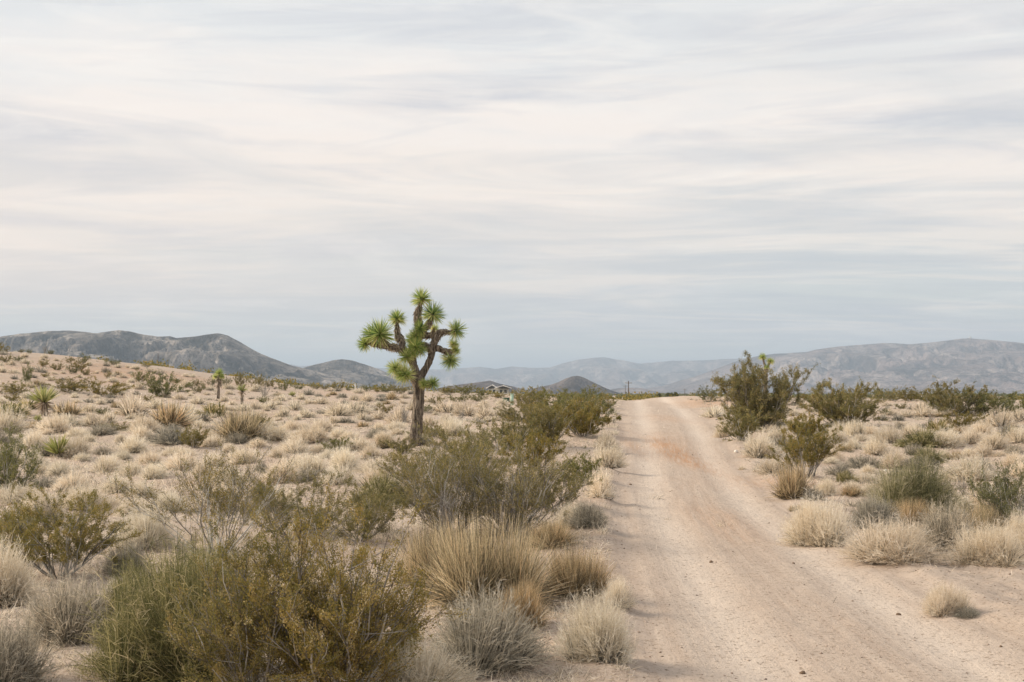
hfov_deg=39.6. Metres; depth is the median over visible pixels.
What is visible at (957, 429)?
bunchgrass
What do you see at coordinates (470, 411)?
bursage tuft
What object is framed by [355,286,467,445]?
joshua tree
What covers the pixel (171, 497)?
bursage tuft
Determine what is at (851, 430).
bursage tuft
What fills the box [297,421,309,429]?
bursage tuft
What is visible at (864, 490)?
bursage tuft
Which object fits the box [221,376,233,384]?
creosote bush
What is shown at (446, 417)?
bursage tuft
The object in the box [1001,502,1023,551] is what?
bursage tuft
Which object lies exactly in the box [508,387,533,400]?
creosote bush
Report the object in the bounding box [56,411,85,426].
bursage tuft
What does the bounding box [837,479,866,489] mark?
bursage tuft
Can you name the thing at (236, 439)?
grey shrub
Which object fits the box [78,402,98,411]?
bursage tuft
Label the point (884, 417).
grey shrub
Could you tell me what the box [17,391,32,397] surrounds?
bursage tuft
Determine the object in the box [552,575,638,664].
bursage tuft
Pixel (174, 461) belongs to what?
bursage tuft
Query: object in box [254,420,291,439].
bursage tuft
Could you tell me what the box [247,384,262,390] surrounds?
bursage tuft
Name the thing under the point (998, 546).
bursage tuft
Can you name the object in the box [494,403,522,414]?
bursage tuft
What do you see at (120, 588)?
green bush
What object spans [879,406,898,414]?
bursage tuft
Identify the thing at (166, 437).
grey shrub
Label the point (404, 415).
bare shrub
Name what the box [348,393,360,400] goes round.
bursage tuft
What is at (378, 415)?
bursage tuft
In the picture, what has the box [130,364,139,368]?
bursage tuft
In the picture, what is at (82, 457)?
bursage tuft
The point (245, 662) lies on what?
creosote bush
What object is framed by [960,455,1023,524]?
creosote bush
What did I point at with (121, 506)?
bursage tuft
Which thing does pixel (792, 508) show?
bunchgrass
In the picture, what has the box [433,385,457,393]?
creosote bush
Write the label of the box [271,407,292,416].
bursage tuft
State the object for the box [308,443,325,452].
bursage tuft
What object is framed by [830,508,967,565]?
bursage tuft
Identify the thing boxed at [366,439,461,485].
creosote bush
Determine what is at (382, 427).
bursage tuft
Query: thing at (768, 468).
bursage tuft
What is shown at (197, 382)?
creosote bush
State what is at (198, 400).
bursage tuft
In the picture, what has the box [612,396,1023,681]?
dirt road
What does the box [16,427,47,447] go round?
bursage tuft
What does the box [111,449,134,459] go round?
bursage tuft
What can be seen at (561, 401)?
creosote bush
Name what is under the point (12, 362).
bursage tuft
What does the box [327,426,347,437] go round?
bursage tuft
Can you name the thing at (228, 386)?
bursage tuft
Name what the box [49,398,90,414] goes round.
bunchgrass
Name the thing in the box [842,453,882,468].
grey shrub
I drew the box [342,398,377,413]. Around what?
bursage tuft
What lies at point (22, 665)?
grey shrub
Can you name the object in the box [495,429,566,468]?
creosote bush
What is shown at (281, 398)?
bursage tuft
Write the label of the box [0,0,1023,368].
sky
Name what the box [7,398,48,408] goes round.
green bush
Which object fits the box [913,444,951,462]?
green bush
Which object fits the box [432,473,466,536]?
bare shrub
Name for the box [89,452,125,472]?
bursage tuft
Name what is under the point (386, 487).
bush
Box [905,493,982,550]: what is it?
grey shrub
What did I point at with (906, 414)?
bursage tuft
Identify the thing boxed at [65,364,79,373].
creosote bush
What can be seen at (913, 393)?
creosote bush
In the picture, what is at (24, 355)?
bursage tuft
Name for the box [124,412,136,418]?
bursage tuft
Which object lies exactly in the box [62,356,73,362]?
creosote bush
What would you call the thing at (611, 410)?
creosote bush
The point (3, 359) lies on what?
creosote bush
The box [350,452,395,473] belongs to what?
bursage tuft
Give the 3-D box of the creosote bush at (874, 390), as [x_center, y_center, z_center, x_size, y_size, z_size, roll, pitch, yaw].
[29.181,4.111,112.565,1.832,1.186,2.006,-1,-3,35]
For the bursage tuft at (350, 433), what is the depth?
39.95 m
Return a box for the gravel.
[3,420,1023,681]
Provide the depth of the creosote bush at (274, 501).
15.97 m
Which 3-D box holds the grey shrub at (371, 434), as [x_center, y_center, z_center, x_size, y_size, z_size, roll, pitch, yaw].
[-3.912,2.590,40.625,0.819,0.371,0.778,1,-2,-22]
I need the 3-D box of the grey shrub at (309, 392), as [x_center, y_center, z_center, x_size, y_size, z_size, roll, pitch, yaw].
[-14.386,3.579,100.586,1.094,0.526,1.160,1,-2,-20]
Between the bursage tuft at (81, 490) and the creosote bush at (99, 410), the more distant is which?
the creosote bush at (99, 410)
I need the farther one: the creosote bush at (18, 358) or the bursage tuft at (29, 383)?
the creosote bush at (18, 358)
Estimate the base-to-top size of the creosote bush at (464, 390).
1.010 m
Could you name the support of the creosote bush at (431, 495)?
on the ground at (982, 583)
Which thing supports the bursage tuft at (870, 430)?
on the ground at (982, 583)
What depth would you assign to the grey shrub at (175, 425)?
46.38 m
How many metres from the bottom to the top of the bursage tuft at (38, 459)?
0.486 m
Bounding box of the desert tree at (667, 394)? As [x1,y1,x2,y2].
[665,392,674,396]
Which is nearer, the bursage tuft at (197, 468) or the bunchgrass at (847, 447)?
the bursage tuft at (197, 468)
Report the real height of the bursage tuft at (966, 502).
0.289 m
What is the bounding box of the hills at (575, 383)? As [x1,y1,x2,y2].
[529,376,619,393]
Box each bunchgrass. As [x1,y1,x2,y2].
[23,419,43,428]
[32,379,44,385]
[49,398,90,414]
[108,401,120,407]
[127,399,203,427]
[200,404,279,440]
[355,421,368,426]
[371,435,392,447]
[373,516,490,591]
[385,391,402,399]
[398,504,578,614]
[494,576,558,629]
[518,517,586,549]
[537,540,630,599]
[763,460,819,500]
[785,505,800,511]
[835,443,853,451]
[837,485,863,496]
[883,496,939,526]
[944,450,965,459]
[948,425,961,433]
[954,498,1008,535]
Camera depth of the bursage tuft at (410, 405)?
72.44 m
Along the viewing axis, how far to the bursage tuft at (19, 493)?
19.03 m
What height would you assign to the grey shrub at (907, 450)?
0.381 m
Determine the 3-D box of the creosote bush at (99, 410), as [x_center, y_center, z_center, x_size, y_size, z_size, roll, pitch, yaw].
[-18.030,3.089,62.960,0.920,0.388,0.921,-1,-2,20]
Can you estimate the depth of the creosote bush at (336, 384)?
117.47 m
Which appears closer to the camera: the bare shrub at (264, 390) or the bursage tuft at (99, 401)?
the bursage tuft at (99, 401)
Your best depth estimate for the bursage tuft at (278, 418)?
60.82 m
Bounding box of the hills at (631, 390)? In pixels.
[611,388,665,393]
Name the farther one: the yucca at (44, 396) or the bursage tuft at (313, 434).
the yucca at (44, 396)
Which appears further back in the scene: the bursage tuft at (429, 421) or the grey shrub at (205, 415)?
the grey shrub at (205, 415)
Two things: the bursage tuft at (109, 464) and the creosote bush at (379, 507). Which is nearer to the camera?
the creosote bush at (379, 507)
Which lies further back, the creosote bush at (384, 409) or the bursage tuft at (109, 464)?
the creosote bush at (384, 409)
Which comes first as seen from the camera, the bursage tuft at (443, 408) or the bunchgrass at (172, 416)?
the bunchgrass at (172, 416)
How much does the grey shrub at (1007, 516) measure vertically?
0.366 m
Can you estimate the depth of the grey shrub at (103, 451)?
33.94 m
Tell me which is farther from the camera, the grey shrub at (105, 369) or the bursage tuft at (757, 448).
the grey shrub at (105, 369)
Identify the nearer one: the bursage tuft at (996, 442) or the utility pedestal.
the bursage tuft at (996, 442)
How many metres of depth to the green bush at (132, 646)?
8.59 m
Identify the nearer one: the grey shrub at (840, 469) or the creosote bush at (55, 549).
the creosote bush at (55, 549)
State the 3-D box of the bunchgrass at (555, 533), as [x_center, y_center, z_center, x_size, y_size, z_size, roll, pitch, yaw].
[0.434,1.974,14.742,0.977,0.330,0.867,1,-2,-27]
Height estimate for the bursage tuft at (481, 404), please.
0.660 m
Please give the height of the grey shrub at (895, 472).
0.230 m
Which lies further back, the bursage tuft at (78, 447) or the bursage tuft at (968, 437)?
the bursage tuft at (968, 437)
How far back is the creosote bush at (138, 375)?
101.61 m
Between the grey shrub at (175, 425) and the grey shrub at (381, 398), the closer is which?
the grey shrub at (175, 425)
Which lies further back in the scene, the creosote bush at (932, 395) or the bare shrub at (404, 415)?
the creosote bush at (932, 395)
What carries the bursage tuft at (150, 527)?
on the ground at (982, 583)
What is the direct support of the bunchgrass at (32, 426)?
on the ground at (982, 583)
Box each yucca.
[26,382,60,415]
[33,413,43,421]
[43,434,70,456]
[236,384,247,402]
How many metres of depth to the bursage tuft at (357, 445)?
36.75 m
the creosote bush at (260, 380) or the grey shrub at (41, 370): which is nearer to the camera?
the grey shrub at (41, 370)
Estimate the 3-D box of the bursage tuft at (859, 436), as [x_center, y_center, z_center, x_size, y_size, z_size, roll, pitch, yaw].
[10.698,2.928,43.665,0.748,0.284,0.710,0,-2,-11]
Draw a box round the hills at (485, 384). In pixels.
[432,381,535,393]
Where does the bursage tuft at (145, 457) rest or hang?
on the ground at (982, 583)
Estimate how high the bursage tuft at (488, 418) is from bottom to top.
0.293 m
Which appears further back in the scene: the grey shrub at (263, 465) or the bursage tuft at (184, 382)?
the bursage tuft at (184, 382)
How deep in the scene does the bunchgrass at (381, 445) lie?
37.19 m
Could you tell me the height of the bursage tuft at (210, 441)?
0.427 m
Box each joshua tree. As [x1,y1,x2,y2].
[212,368,224,398]
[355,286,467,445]
[758,352,774,394]
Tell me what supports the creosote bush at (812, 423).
on the ground at (982, 583)
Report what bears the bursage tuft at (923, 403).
on the ground at (982, 583)
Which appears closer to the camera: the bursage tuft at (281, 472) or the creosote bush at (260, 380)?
the bursage tuft at (281, 472)
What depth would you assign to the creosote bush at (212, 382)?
109.49 m
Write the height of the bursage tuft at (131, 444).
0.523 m
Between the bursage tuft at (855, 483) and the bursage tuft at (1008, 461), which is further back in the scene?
the bursage tuft at (1008, 461)
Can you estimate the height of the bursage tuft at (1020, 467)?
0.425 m
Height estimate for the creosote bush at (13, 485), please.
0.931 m
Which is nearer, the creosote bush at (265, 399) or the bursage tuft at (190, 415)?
the bursage tuft at (190, 415)
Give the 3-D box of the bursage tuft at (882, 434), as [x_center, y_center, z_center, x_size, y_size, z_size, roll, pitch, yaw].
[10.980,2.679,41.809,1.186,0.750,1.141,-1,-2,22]
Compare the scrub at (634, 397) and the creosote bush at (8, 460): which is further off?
the scrub at (634, 397)
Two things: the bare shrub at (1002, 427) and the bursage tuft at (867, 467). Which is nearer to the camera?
the bursage tuft at (867, 467)
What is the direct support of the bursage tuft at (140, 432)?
on the ground at (982, 583)
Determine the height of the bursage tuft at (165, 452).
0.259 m
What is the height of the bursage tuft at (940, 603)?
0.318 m
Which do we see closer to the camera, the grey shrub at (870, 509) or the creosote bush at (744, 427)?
the grey shrub at (870, 509)
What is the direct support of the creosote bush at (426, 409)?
on the ground at (982, 583)
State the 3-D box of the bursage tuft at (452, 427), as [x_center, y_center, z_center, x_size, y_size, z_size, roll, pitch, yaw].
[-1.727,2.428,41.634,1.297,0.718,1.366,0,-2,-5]
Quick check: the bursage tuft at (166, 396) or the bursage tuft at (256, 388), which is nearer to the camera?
the bursage tuft at (166, 396)
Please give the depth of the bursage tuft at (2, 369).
96.60 m
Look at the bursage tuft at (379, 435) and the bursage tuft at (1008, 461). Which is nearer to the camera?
the bursage tuft at (1008, 461)
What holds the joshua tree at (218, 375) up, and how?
on the ground at (982, 583)
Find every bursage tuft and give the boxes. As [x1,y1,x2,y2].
[0,364,7,371]
[0,395,10,403]
[0,405,30,432]
[0,479,46,504]
[0,530,48,605]
[4,359,16,364]
[6,447,23,460]
[7,368,20,372]
[15,486,68,520]
[16,402,30,413]
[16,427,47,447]
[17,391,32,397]
[19,358,30,363]
[19,445,53,466]
[19,459,50,473]
[20,352,29,356]
[25,379,37,386]
[31,410,76,434]
[39,428,55,434]
[42,456,79,475]
[47,467,93,491]
[54,429,94,458]
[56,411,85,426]
[58,478,104,509]
[59,425,90,436]
[68,391,81,397]
[71,452,92,460]
[76,409,110,426]
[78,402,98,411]
[82,433,96,441]
[89,398,108,404]
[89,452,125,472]
[96,409,119,422]
[97,471,137,493]
[98,493,125,509]
[102,494,185,549]
[107,376,117,381]
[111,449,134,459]
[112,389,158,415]
[112,433,127,441]
[112,495,160,515]
[116,432,151,451]
[116,457,145,475]
[117,373,128,377]
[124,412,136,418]
[125,422,154,439]
[125,477,160,496]
[126,377,134,382]
[127,410,163,431]
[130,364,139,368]
[130,381,147,389]
[134,449,164,464]
[138,459,168,479]
[145,397,167,407]
[148,487,187,512]
[156,447,207,470]
[159,445,177,455]
[160,391,171,397]
[166,405,204,424]
[171,392,189,399]
[171,446,197,454]
[178,377,194,387]
[179,404,203,413]
[183,476,249,510]
[186,395,207,403]
[191,418,210,428]
[192,459,214,475]
[199,430,227,446]
[200,449,226,465]
[201,461,249,485]
[205,385,214,389]
[219,396,229,401]
[220,382,234,388]
[221,403,233,410]
[221,441,237,451]
[223,390,233,394]
[225,443,265,464]
[230,402,253,410]
[237,407,264,418]
[245,436,267,447]
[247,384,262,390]
[249,401,262,409]
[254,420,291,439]
[254,478,296,508]
[258,453,310,482]
[261,400,278,408]
[262,406,271,410]
[266,419,278,425]
[266,445,288,457]
[271,393,288,401]
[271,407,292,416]
[271,434,316,453]
[274,415,284,420]
[279,419,303,429]
[282,419,333,442]
[283,397,306,409]
[283,449,333,474]
[291,415,302,419]
[293,392,306,399]
[297,407,317,417]
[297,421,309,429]
[308,397,331,403]
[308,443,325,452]
[313,414,335,431]
[316,400,360,415]
[317,447,335,458]
[317,461,362,485]
[325,441,363,470]
[326,415,340,423]
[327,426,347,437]
[338,428,360,439]
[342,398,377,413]
[343,433,376,450]
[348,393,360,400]
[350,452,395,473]
[352,387,364,392]
[354,630,494,681]
[355,411,370,419]
[355,440,386,459]
[357,461,390,482]
[358,391,375,401]
[369,407,388,419]
[369,429,394,439]
[373,420,388,430]
[381,403,411,422]
[386,418,409,429]
[388,425,404,434]
[404,399,412,409]
[417,444,429,452]
[423,412,436,426]
[430,399,464,412]
[436,412,470,435]
[438,413,455,420]
[448,397,478,415]
[472,400,502,417]
[473,397,493,407]
[481,415,492,421]
[492,397,508,404]
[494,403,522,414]
[551,498,582,524]
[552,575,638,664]
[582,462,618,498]
[589,438,630,468]
[594,430,622,449]
[596,570,640,609]
[699,404,725,417]
[711,420,732,437]
[738,426,789,457]
[752,452,792,474]
[764,424,780,432]
[765,426,787,439]
[774,486,860,547]
[788,407,799,415]
[812,475,838,495]
[819,446,845,460]
[822,457,840,463]
[825,417,846,434]
[829,430,850,442]
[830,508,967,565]
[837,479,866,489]
[841,415,867,437]
[846,434,862,449]
[851,433,868,440]
[854,469,876,482]
[857,462,878,473]
[857,481,880,496]
[860,422,880,434]
[860,435,894,454]
[868,419,902,443]
[870,445,915,467]
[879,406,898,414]
[880,401,893,405]
[898,409,915,416]
[899,420,926,437]
[909,405,937,416]
[911,400,930,410]
[919,577,978,616]
[928,447,1001,482]
[930,423,968,447]
[937,448,951,456]
[937,509,1023,567]
[938,406,954,415]
[954,495,975,510]
[958,424,970,431]
[959,424,983,443]
[960,482,1019,509]
[961,446,973,455]
[967,419,995,433]
[969,440,997,456]
[973,426,1016,448]
[977,405,1023,426]
[990,449,1004,456]
[1001,448,1023,465]
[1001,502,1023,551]
[1002,423,1023,442]
[1006,407,1023,420]
[1007,456,1023,475]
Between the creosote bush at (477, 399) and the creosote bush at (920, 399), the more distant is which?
the creosote bush at (920, 399)
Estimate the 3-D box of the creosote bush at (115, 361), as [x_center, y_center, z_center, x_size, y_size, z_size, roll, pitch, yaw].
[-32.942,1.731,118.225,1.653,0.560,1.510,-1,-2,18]
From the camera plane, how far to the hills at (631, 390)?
6356.64 m
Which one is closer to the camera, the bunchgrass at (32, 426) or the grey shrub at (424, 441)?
the grey shrub at (424, 441)
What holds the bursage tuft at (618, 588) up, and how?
on the ground at (982, 583)
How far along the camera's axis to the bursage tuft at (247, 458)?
31.84 m
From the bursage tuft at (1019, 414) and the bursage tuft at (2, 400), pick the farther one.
the bursage tuft at (2, 400)
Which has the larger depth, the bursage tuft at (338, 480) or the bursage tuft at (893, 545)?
the bursage tuft at (338, 480)
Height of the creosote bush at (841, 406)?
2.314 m
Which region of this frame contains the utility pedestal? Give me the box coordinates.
[510,394,513,404]
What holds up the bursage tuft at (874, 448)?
on the ground at (982, 583)
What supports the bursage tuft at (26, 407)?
on the ground at (982, 583)
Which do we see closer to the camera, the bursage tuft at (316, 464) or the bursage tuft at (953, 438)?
the bursage tuft at (316, 464)
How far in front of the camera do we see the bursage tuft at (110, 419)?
56.48 m
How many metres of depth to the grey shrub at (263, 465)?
28.21 m
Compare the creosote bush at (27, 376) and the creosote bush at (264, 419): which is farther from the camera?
the creosote bush at (27, 376)
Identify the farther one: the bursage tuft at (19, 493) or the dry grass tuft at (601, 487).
the dry grass tuft at (601, 487)
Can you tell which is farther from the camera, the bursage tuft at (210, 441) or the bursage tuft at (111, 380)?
the bursage tuft at (111, 380)
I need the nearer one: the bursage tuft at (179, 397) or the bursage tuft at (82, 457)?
the bursage tuft at (82, 457)
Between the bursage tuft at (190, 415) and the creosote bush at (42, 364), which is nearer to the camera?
the bursage tuft at (190, 415)
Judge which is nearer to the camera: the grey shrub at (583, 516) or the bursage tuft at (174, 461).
the grey shrub at (583, 516)
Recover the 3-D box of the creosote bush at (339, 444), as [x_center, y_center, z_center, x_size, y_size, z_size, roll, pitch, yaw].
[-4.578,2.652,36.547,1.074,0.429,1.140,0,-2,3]
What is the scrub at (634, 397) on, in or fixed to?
on the ground at (982, 583)
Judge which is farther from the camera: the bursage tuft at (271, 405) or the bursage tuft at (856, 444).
the bursage tuft at (271, 405)
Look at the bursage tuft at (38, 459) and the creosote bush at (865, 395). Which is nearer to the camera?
the bursage tuft at (38, 459)
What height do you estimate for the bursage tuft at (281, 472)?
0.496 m
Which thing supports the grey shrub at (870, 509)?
on the ground at (982, 583)
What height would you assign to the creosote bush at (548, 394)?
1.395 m
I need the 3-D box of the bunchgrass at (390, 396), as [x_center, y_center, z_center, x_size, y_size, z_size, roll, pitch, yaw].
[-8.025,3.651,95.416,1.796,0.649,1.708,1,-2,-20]
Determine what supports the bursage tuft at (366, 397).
on the ground at (982, 583)
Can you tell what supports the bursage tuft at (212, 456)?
on the ground at (982, 583)
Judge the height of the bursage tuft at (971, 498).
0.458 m
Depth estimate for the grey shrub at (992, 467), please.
31.73 m
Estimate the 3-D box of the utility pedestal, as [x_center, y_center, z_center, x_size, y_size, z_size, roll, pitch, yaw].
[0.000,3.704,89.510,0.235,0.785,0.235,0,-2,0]
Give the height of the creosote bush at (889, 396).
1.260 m
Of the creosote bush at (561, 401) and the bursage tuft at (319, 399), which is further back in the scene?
the bursage tuft at (319, 399)
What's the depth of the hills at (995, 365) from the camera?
8203.44 m
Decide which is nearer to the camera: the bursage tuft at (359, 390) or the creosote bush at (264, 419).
the creosote bush at (264, 419)
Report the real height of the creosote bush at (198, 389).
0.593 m
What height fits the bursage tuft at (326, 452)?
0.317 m
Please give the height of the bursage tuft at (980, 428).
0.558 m
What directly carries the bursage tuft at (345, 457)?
on the ground at (982, 583)
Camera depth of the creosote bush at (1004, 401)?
65.91 m
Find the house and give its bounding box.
[486,385,511,393]
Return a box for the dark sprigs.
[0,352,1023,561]
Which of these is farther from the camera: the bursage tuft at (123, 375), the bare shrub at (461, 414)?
the bursage tuft at (123, 375)
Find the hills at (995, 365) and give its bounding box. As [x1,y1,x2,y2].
[645,338,1023,393]
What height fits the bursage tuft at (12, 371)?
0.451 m
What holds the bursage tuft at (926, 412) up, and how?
on the ground at (982, 583)
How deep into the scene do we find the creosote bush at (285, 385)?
109.00 m
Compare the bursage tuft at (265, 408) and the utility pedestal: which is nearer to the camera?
the bursage tuft at (265, 408)
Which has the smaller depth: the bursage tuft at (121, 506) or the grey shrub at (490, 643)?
the grey shrub at (490, 643)
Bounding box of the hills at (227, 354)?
[0,330,371,388]
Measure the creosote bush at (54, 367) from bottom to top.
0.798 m
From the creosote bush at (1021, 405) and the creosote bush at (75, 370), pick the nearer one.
the creosote bush at (1021, 405)
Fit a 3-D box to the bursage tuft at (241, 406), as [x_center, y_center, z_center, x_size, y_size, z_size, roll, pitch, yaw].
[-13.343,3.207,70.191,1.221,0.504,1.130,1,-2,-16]
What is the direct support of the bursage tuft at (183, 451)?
on the ground at (982, 583)
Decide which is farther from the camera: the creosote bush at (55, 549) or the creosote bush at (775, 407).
the creosote bush at (775, 407)
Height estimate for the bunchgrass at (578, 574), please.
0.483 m
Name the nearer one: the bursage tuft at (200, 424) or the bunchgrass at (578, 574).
the bunchgrass at (578, 574)
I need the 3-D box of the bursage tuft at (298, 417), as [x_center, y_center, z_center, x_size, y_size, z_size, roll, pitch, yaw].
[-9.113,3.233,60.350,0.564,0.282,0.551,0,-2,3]
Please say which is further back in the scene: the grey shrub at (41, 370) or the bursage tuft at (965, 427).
the grey shrub at (41, 370)
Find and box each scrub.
[96,356,1023,400]
[522,392,1023,397]
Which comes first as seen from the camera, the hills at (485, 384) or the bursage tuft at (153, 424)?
the bursage tuft at (153, 424)
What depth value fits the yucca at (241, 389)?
75.80 m
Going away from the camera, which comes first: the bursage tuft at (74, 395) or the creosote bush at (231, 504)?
the creosote bush at (231, 504)
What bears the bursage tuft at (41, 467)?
on the ground at (982, 583)
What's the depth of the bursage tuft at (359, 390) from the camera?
109.78 m
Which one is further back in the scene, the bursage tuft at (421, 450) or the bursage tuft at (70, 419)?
the bursage tuft at (70, 419)
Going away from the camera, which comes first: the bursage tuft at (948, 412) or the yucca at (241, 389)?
the bursage tuft at (948, 412)
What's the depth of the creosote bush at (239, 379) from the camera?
113.08 m
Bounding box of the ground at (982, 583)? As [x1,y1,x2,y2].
[0,351,1023,681]
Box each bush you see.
[0,342,9,352]
[0,353,12,361]
[0,380,37,394]
[0,400,32,419]
[0,422,45,490]
[0,477,60,559]
[0,482,145,578]
[1,392,20,400]
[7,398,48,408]
[10,356,25,360]
[20,361,33,383]
[37,358,49,366]
[44,373,107,392]
[48,360,64,369]
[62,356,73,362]
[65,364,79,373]
[67,520,279,681]
[70,360,88,369]
[73,354,91,363]
[79,376,134,395]
[80,368,89,374]
[92,551,181,627]
[94,406,110,413]
[99,421,130,430]
[103,435,322,558]
[105,360,121,364]
[130,367,151,381]
[139,394,156,400]
[141,369,192,396]
[146,502,352,681]
[146,540,278,634]
[176,424,209,446]
[188,384,206,392]
[192,378,201,385]
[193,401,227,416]
[193,463,395,540]
[204,375,217,385]
[217,483,470,681]
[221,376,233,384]
[232,371,246,385]
[245,371,266,386]
[248,416,271,425]
[256,396,270,402]
[262,378,276,386]
[277,380,291,390]
[291,384,305,388]
[306,479,413,541]
[309,383,320,388]
[315,436,354,451]
[327,380,347,388]
[342,595,431,675]
[351,469,410,508]
[358,385,375,390]
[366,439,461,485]
[374,401,394,412]
[379,383,394,391]
[379,436,420,452]
[384,431,535,538]
[388,383,411,393]
[399,419,503,460]
[420,417,525,484]
[422,421,442,436]
[424,393,446,404]
[424,403,435,411]
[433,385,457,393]
[437,438,594,537]
[446,394,469,401]
[453,383,480,394]
[455,416,542,450]
[470,393,488,401]
[471,389,494,395]
[490,392,506,397]
[493,394,575,445]
[493,402,533,421]
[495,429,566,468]
[497,453,602,511]
[503,401,550,425]
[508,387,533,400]
[509,386,549,410]
[521,396,604,429]
[522,385,554,399]
[527,388,569,405]
[539,393,592,411]
[552,395,621,436]
[556,445,602,483]
[557,383,606,404]
[581,389,614,413]
[582,396,616,421]
[695,384,724,401]
[707,350,820,430]
[715,402,763,441]
[762,417,844,476]
[782,412,837,437]
[799,376,898,426]
[799,392,810,399]
[833,470,858,482]
[845,386,876,400]
[852,446,976,516]
[870,386,890,399]
[883,386,905,400]
[888,385,931,400]
[890,427,954,447]
[893,401,906,408]
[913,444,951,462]
[916,394,930,401]
[920,386,954,402]
[922,375,1008,415]
[924,418,954,431]
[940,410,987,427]
[945,387,1023,415]
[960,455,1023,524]
[966,476,1013,491]
[990,391,1023,411]
[993,423,1018,438]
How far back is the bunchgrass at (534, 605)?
10.29 m
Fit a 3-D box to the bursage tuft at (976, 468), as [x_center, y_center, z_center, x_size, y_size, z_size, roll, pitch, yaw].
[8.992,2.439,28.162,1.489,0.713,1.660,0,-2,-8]
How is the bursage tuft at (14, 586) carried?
on the ground at (982, 583)
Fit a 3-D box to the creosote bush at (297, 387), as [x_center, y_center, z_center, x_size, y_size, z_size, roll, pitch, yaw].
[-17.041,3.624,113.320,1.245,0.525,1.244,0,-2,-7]
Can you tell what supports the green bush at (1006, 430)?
on the ground at (982, 583)
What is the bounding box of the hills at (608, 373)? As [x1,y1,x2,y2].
[289,357,746,389]
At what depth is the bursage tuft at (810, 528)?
15.82 m
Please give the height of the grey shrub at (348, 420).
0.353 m
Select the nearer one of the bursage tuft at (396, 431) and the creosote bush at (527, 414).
the bursage tuft at (396, 431)
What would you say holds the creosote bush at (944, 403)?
on the ground at (982, 583)
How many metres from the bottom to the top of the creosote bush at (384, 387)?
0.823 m
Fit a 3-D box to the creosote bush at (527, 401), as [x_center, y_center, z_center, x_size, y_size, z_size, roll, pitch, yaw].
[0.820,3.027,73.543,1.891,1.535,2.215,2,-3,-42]
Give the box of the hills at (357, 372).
[304,359,436,390]
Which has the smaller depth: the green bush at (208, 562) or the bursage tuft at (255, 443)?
the green bush at (208, 562)
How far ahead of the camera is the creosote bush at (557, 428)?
37.36 m
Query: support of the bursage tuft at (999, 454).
on the ground at (982, 583)
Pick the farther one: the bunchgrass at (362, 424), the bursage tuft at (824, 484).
the bunchgrass at (362, 424)
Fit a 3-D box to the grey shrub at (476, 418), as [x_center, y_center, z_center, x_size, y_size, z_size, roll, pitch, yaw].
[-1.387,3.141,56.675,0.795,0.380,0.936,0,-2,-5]
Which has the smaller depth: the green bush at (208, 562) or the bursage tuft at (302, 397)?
the green bush at (208, 562)
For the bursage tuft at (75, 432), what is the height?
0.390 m
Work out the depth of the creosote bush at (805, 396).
110.55 m
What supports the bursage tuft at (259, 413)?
on the ground at (982, 583)
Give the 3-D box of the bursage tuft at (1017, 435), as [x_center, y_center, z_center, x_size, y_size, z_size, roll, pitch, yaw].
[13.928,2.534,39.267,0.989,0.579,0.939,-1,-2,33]
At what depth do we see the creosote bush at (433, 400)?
87.07 m
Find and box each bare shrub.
[259,383,269,396]
[400,401,411,422]
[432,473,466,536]
[458,407,464,422]
[491,478,528,536]
[954,477,969,494]
[995,419,1010,437]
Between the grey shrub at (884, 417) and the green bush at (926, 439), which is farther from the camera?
the grey shrub at (884, 417)
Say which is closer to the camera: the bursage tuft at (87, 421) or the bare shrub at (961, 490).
the bare shrub at (961, 490)
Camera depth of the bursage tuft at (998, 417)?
54.21 m
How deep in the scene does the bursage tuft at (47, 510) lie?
17.39 m
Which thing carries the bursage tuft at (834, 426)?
on the ground at (982, 583)
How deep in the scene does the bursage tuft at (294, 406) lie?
72.11 m
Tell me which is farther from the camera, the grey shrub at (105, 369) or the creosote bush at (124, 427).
the grey shrub at (105, 369)
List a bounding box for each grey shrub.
[0,428,15,443]
[0,607,64,681]
[9,562,126,646]
[29,475,57,487]
[31,438,56,455]
[33,367,50,372]
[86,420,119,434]
[91,444,117,454]
[93,536,153,577]
[98,367,111,371]
[144,424,191,444]
[167,422,180,429]
[194,410,214,421]
[224,431,254,442]
[251,459,268,471]
[297,467,323,480]
[300,389,314,394]
[336,391,346,397]
[338,416,356,422]
[364,416,373,421]
[366,426,388,437]
[375,396,386,400]
[421,432,433,443]
[423,575,570,677]
[469,416,486,423]
[561,494,611,528]
[768,434,788,447]
[799,486,827,500]
[822,461,853,476]
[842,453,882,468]
[846,490,916,530]
[877,412,888,420]
[886,467,907,476]
[889,412,905,420]
[899,459,915,468]
[900,442,922,454]
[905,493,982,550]
[907,455,943,469]
[952,606,980,619]
[956,453,996,471]
[994,505,1019,528]
[1003,443,1023,453]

